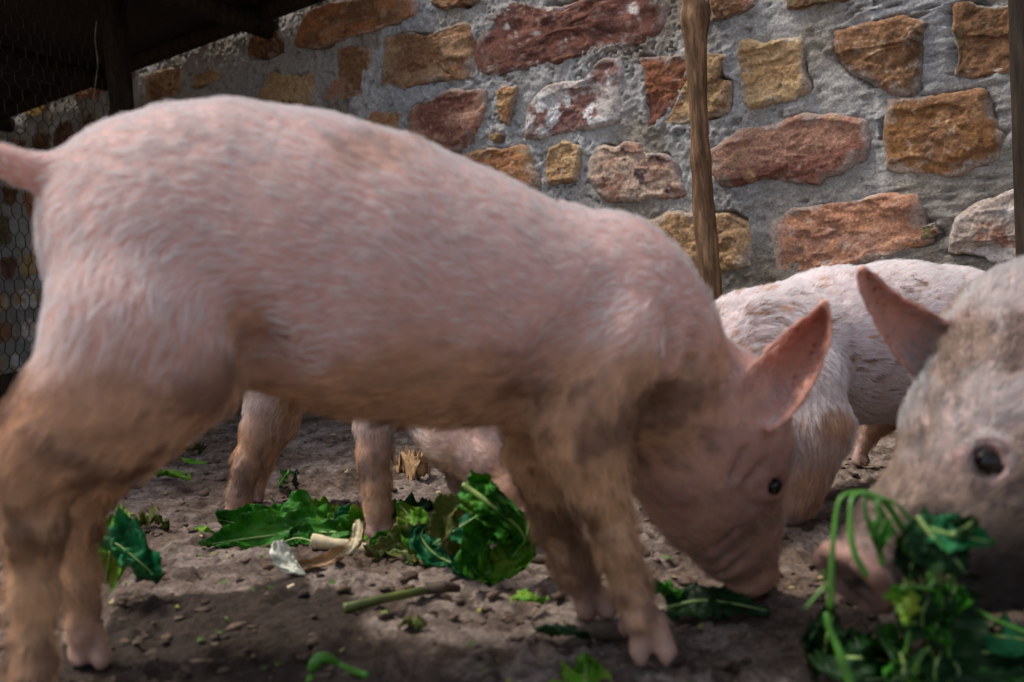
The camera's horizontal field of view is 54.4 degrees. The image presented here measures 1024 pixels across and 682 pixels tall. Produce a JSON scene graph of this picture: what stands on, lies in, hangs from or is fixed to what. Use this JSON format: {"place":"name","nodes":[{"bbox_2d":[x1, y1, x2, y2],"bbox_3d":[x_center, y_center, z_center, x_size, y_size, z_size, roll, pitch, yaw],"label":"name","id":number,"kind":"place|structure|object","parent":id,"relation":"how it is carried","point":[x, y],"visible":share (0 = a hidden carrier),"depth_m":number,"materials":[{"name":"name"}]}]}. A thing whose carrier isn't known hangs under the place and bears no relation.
{"place":"outdoors","nodes":[
{"label":"outdoors","id":0,"kind":"place"},
{"bbox_2d":[0,401,1023,681],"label":"ground","id":1,"kind":"structure","parent":0,"point":[280,609],"depth_m":1.05,"materials":[{"name":"brown soil"}]},
{"bbox_2d":[0,0,124,401],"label":"wire fence","id":2,"kind":"object","parent":1,"relation":"on","point":[6,380],"visible":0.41,"depth_m":2.81,"materials":[{"name":"grey metal"}]},
{"bbox_2d":[93,21,98,121],"bbox_3d":[-1.363,-0.822,3.269,0.032,0.451,0.005,-3,2,0],"label":"twine","id":3,"kind":"object","parent":2,"relation":"hanging from","point":[96,70],"visible":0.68,"depth_m":3.27,"materials":[{"name":"fabric"}]},
{"bbox_2d":[97,503,130,593],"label":"leaf","id":4,"kind":"object","parent":1,"relation":"on","point":[114,571],"visible":0.3,"depth_m":1.14,"materials":[{"name":"green plant"}]},
{"bbox_2d":[99,0,134,116],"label":"netting post","id":5,"kind":"object","parent":1,"relation":"on","point":[126,94],"visible":0.2,"depth_m":3.35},
{"bbox_2d":[98,507,165,583],"bbox_3d":[-0.420,0.228,1.091,0.096,0.088,0.059,-2,2,23],"label":"leaf","id":6,"kind":"object","parent":1,"relation":"on","point":[127,544],"visible":0.94,"depth_m":1.11,"materials":[{"name":"green plant"}]},
{"bbox_2d":[130,505,169,530],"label":"leaf","id":7,"kind":"object","parent":1,"relation":"on","point":[150,517],"visible":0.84,"depth_m":1.49,"materials":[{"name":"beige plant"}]},
{"bbox_2d":[0,0,324,132],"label":"shelter roof","id":8,"kind":"structure","parent":1,"relation":"on","point":[160,30],"depth_m":3.73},
{"bbox_2d":[151,468,190,481],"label":"leaf","id":9,"kind":"object","parent":1,"relation":"on","point":[175,473],"visible":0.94,"depth_m":1.95,"materials":[{"name":"green plant"}]},
{"bbox_2d":[179,442,206,454],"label":"leaf","id":10,"kind":"object","parent":1,"relation":"on","point":[200,448],"visible":0.82,"depth_m":2.29,"materials":[{"name":"green plant"}]},
{"bbox_2d":[179,457,206,464],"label":"leaf","id":11,"kind":"object","parent":1,"relation":"on","point":[190,461],"visible":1,"depth_m":2.13,"materials":[{"name":"green plant"}]},
{"bbox_2d":[194,525,214,533],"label":"leaf","id":12,"kind":"object","parent":1,"relation":"on","point":[203,528],"visible":1,"depth_m":1.43,"materials":[{"name":"green plant"}]},
{"bbox_2d":[215,489,327,526],"bbox_3d":[-0.344,0.249,1.420,0.165,0.066,0.087,-3,2,0],"label":"leaf","id":13,"kind":"object","parent":1,"relation":"on","point":[299,498],"visible":0.3,"depth_m":1.44,"materials":[{"name":"green plant"}]},
{"bbox_2d":[197,507,349,550],"bbox_3d":[-0.327,0.258,1.366,0.208,0.056,0.077,-3,2,0],"label":"leaf","id":14,"kind":"object","parent":1,"relation":"on","point":[253,529],"visible":0.82,"depth_m":1.38,"materials":[{"name":"green plant"}]},
{"bbox_2d":[284,522,320,546],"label":"leaf","id":15,"kind":"object","parent":14,"relation":"on","point":[300,533],"visible":0.66,"depth_m":1.35,"materials":[{"name":"green plant"}]},
{"bbox_2d":[279,468,291,486],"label":"leaf","id":16,"kind":"object","parent":1,"relation":"on","point":[284,477],"visible":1,"depth_m":1.74,"materials":[{"name":"green plant"}]},
{"bbox_2d":[287,583,294,589],"bbox_3d":[-0.248,0.276,1.117,0.009,0.007,0.007,-3,2,0],"label":"straw chip","id":17,"kind":"object","parent":1,"relation":"on","point":[290,587],"visible":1,"depth_m":1.11,"materials":[{"name":"beige plant"}]},
{"bbox_2d":[291,469,300,487],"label":"leaf","id":18,"kind":"object","parent":1,"relation":"on","point":[295,479],"visible":1,"depth_m":1.72,"materials":[{"name":"green plant"}]},
{"bbox_2d":[270,519,365,575],"bbox_3d":[-0.232,0.251,1.208,0.121,0.056,0.036,-4,2,-21],"label":"dry husk","id":19,"kind":"object","parent":1,"relation":"on","point":[282,557],"visible":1,"depth_m":1.21,"materials":[{"name":"beige plant"}]},
{"bbox_2d":[312,496,342,518],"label":"leaf","id":20,"kind":"object","parent":1,"relation":"on","point":[332,509],"visible":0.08,"depth_m":1.48,"materials":[{"name":"green plant"}]},
{"bbox_2d":[305,652,369,681],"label":"bent stalk","id":21,"kind":"object","parent":1,"relation":"on","point":[317,660],"visible":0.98,"depth_m":0.87,"materials":[{"name":"green plant"}]},
{"bbox_2d":[310,533,369,553],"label":"cut stalk","id":22,"kind":"object","parent":1,"relation":"on","point":[319,541],"visible":0.66,"depth_m":1.30,"materials":[{"name":"beige plant"}]},
{"bbox_2d":[332,504,351,519],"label":"leaf","id":23,"kind":"object","parent":1,"relation":"on","point":[342,510],"visible":0.04,"depth_m":1.44,"materials":[{"name":"green plant"}]},
{"bbox_2d":[336,504,369,540],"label":"leaf","id":24,"kind":"object","parent":1,"relation":"on","point":[355,512],"visible":0.23,"depth_m":1.39,"materials":[{"name":"green plant"}]},
{"bbox_2d":[222,389,524,538],"bbox_3d":[-0.207,0.093,1.477,0.659,0.367,0.238,-1,3,33],"label":"piglet","id":25,"kind":"object","parent":1,"relation":"on","point":[269,429],"visible":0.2,"depth_m":1.35},
{"bbox_2d":[369,527,391,545],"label":"leaf","id":26,"kind":"object","parent":1,"relation":"on","point":[373,540],"visible":0.12,"depth_m":1.30,"materials":[{"name":"green plant"}]},
{"bbox_2d":[343,586,427,613],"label":"green stalk","id":27,"kind":"object","parent":1,"relation":"on","point":[357,605],"visible":1,"depth_m":1.04,"materials":[{"name":"green plant"}]},
{"bbox_2d":[362,515,431,563],"bbox_3d":[-0.111,0.247,1.240,0.159,0.058,0.076,-3,2,0],"label":"leaf","id":28,"kind":"object","parent":1,"relation":"on","point":[390,544],"visible":0.41,"depth_m":1.26,"materials":[{"name":"green plant"}]},
{"bbox_2d":[395,499,428,553],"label":"leaf","id":29,"kind":"object","parent":28,"relation":"on","point":[406,512],"visible":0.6,"depth_m":1.27,"materials":[{"name":"green plant"}]},
{"bbox_2d":[392,444,430,480],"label":"dry leaf","id":30,"kind":"object","parent":1,"relation":"on","point":[410,463],"visible":0.9,"depth_m":1.84,"materials":[{"name":"beige plant"}]},
{"bbox_2d":[397,614,426,630],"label":"leaf","id":31,"kind":"object","parent":1,"relation":"on","point":[418,623],"visible":1,"depth_m":0.96,"materials":[{"name":"green plant"}]},
{"bbox_2d":[391,492,434,519],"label":"leaf","id":32,"kind":"object","parent":1,"relation":"on","point":[426,505],"visible":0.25,"depth_m":1.52,"materials":[{"name":"green plant"}]},
{"bbox_2d":[0,95,832,681],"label":"piglet","id":33,"kind":"object","parent":1,"relation":"on","point":[204,263],"visible":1,"depth_m":0.78},
{"bbox_2d":[404,555,435,567],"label":"leaf","id":34,"kind":"object","parent":1,"relation":"on","point":[416,563],"visible":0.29,"depth_m":1.21,"materials":[{"name":"green plant"}]},
{"bbox_2d":[408,523,450,567],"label":"leaf","id":35,"kind":"object","parent":1,"relation":"on","point":[418,542],"visible":0.77,"depth_m":1.20,"materials":[{"name":"green plant"}]},
{"bbox_2d":[424,581,460,594],"bbox_3d":[-0.075,0.266,1.074,0.039,0.016,0.021,-3,2,0],"label":"muddy stick","id":36,"kind":"object","parent":1,"relation":"on","point":[440,587],"visible":1,"depth_m":1.07,"materials":[{"name":"brown wood"}]},
{"bbox_2d":[429,512,475,554],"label":"leaf","id":37,"kind":"object","parent":1,"relation":"on","point":[455,535],"visible":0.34,"depth_m":1.18,"materials":[{"name":"green plant"}]},
{"bbox_2d":[446,547,468,580],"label":"leaf","id":38,"kind":"object","parent":1,"relation":"on","point":[453,567],"visible":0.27,"depth_m":1.16,"materials":[{"name":"green plant"}]},
{"bbox_2d":[427,492,473,555],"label":"leaf","id":39,"kind":"object","parent":38,"relation":"on","point":[446,516],"visible":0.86,"depth_m":1.15,"materials":[{"name":"green plant"}]},
{"bbox_2d":[108,423,849,681],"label":"plant litter","id":40,"kind":"object","parent":1,"relation":"on","point":[564,622],"visible":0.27,"depth_m":1.02,"materials":[{"name":"plant"}]},
{"bbox_2d":[467,526,536,582],"bbox_3d":[-0.012,0.237,1.112,0.078,0.062,0.061,-3,2,0],"label":"leaf","id":41,"kind":"object","parent":1,"relation":"on","point":[504,568],"visible":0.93,"depth_m":1.11,"materials":[{"name":"green plant"}]},
{"bbox_2d":[455,512,509,587],"bbox_3d":[-0.032,0.230,1.110,0.061,0.082,0.062,-3,2,0],"label":"leaf","id":42,"kind":"object","parent":41,"relation":"on","point":[477,536],"visible":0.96,"depth_m":1.11,"materials":[{"name":"green plant"}]},
{"bbox_2d":[457,469,538,559],"bbox_3d":[-0.020,0.198,1.116,0.097,0.109,0.070,-2,2,14],"label":"leaf","id":43,"kind":"object","parent":42,"relation":"on","point":[478,494],"visible":0.92,"depth_m":1.12,"materials":[{"name":"green plant"}]},
{"bbox_2d":[0,413,1014,681],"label":"soil crumbs","id":44,"kind":"object","parent":1,"relation":"on","point":[520,619],"visible":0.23,"depth_m":0.98,"materials":[{"name":"brown soil"}]},
{"bbox_2d":[0,0,1015,429],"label":"stone wall","id":45,"kind":"structure","parent":1,"relation":"on","point":[858,132],"depth_m":2.44,"materials":[{"name":"stone"}]},
{"bbox_2d":[510,588,546,606],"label":"leaf","id":46,"kind":"object","parent":1,"relation":"on","point":[524,595],"visible":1,"depth_m":1.02,"materials":[{"name":"green plant"}]},
{"bbox_2d":[530,554,548,564],"bbox_3d":[0.036,0.256,1.168,0.052,0.015,0.021,-1,3,33],"label":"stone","id":47,"kind":"object","parent":1,"relation":"on","point":[538,559],"visible":0.34,"depth_m":1.16,"materials":[{"name":"stone"}]},
{"bbox_2d":[534,622,590,638],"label":"leaf","id":48,"kind":"object","parent":1,"relation":"on","point":[553,630],"visible":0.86,"depth_m":0.92,"materials":[{"name":"green plant"}]},
{"bbox_2d":[559,652,611,681],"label":"leaf","id":49,"kind":"object","parent":1,"relation":"on","point":[587,667],"visible":0.99,"depth_m":0.84,"materials":[{"name":"green plant"}]},
{"bbox_2d":[574,622,628,640],"bbox_3d":[0.081,0.265,0.909,0.056,0.019,0.020,-2,2,26],"label":"stone","id":50,"kind":"object","parent":1,"relation":"on","point":[604,631],"visible":0.85,"depth_m":0.90,"materials":[{"name":"brown stone"}]},
{"bbox_2d":[651,577,686,600],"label":"leaf","id":51,"kind":"object","parent":1,"relation":"on","point":[664,589],"visible":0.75,"depth_m":0.98,"materials":[{"name":"green plant"}]},
{"bbox_2d":[680,0,722,302],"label":"wooden pole","id":52,"kind":"object","parent":1,"relation":"on","point":[694,19],"visible":0.81,"depth_m":2.32,"materials":[{"name":"brown wood"}]},
{"bbox_2d":[665,582,770,621],"bbox_3d":[0.199,0.256,0.975,0.098,0.030,0.055,-3,2,0],"label":"leaf","id":53,"kind":"object","parent":1,"relation":"on","point":[701,602],"visible":1,"depth_m":0.97,"materials":[{"name":"green plant"}]},
{"bbox_2d":[711,258,985,525],"bbox_3d":[0.521,0.065,1.506,0.801,0.366,0.280,-4,3,-35],"label":"piglet","id":54,"kind":"object","parent":1,"relation":"on","point":[864,382],"visible":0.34,"depth_m":1.37},
{"bbox_2d":[801,627,911,681],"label":"leaf","id":55,"kind":"object","parent":1,"relation":"on","point":[867,662],"visible":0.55,"depth_m":0.75,"materials":[{"name":"green plant"}]},
{"bbox_2d":[799,603,850,656],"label":"leaf","id":56,"kind":"object","parent":55,"relation":"on","point":[815,637],"visible":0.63,"depth_m":0.79,"materials":[{"name":"green plant"}]},
{"bbox_2d":[874,622,915,650],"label":"leaf","id":57,"kind":"object","parent":55,"relation":"on","point":[891,632],"visible":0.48,"depth_m":0.78,"materials":[{"name":"green plant"}]},
{"bbox_2d":[805,490,1023,681],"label":"greens bunch","id":58,"kind":"object","parent":1,"relation":"on","point":[947,622],"visible":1,"depth_m":0.69,"materials":[{"name":"green plant"}]},
{"bbox_2d":[813,254,1023,619],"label":"piglet","id":59,"kind":"object","parent":1,"relation":"on","point":[959,442],"visible":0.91,"depth_m":0.80},
{"bbox_2d":[875,606,1023,681],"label":"leaf","id":60,"kind":"object","parent":1,"relation":"on","point":[996,668],"visible":0.45,"depth_m":0.73,"materials":[{"name":"green plant"}]},
{"bbox_2d":[983,610,1023,656],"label":"leaf","id":61,"kind":"object","parent":1,"relation":"on","point":[1007,642],"visible":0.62,"depth_m":0.75,"materials":[{"name":"green plant"}]},
{"bbox_2d":[1008,0,1023,256],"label":"timber post","id":62,"kind":"object","parent":1,"relation":"on","point":[1016,33],"visible":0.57,"depth_m":1.78,"materials":[{"name":"brown wood"}]}
]}

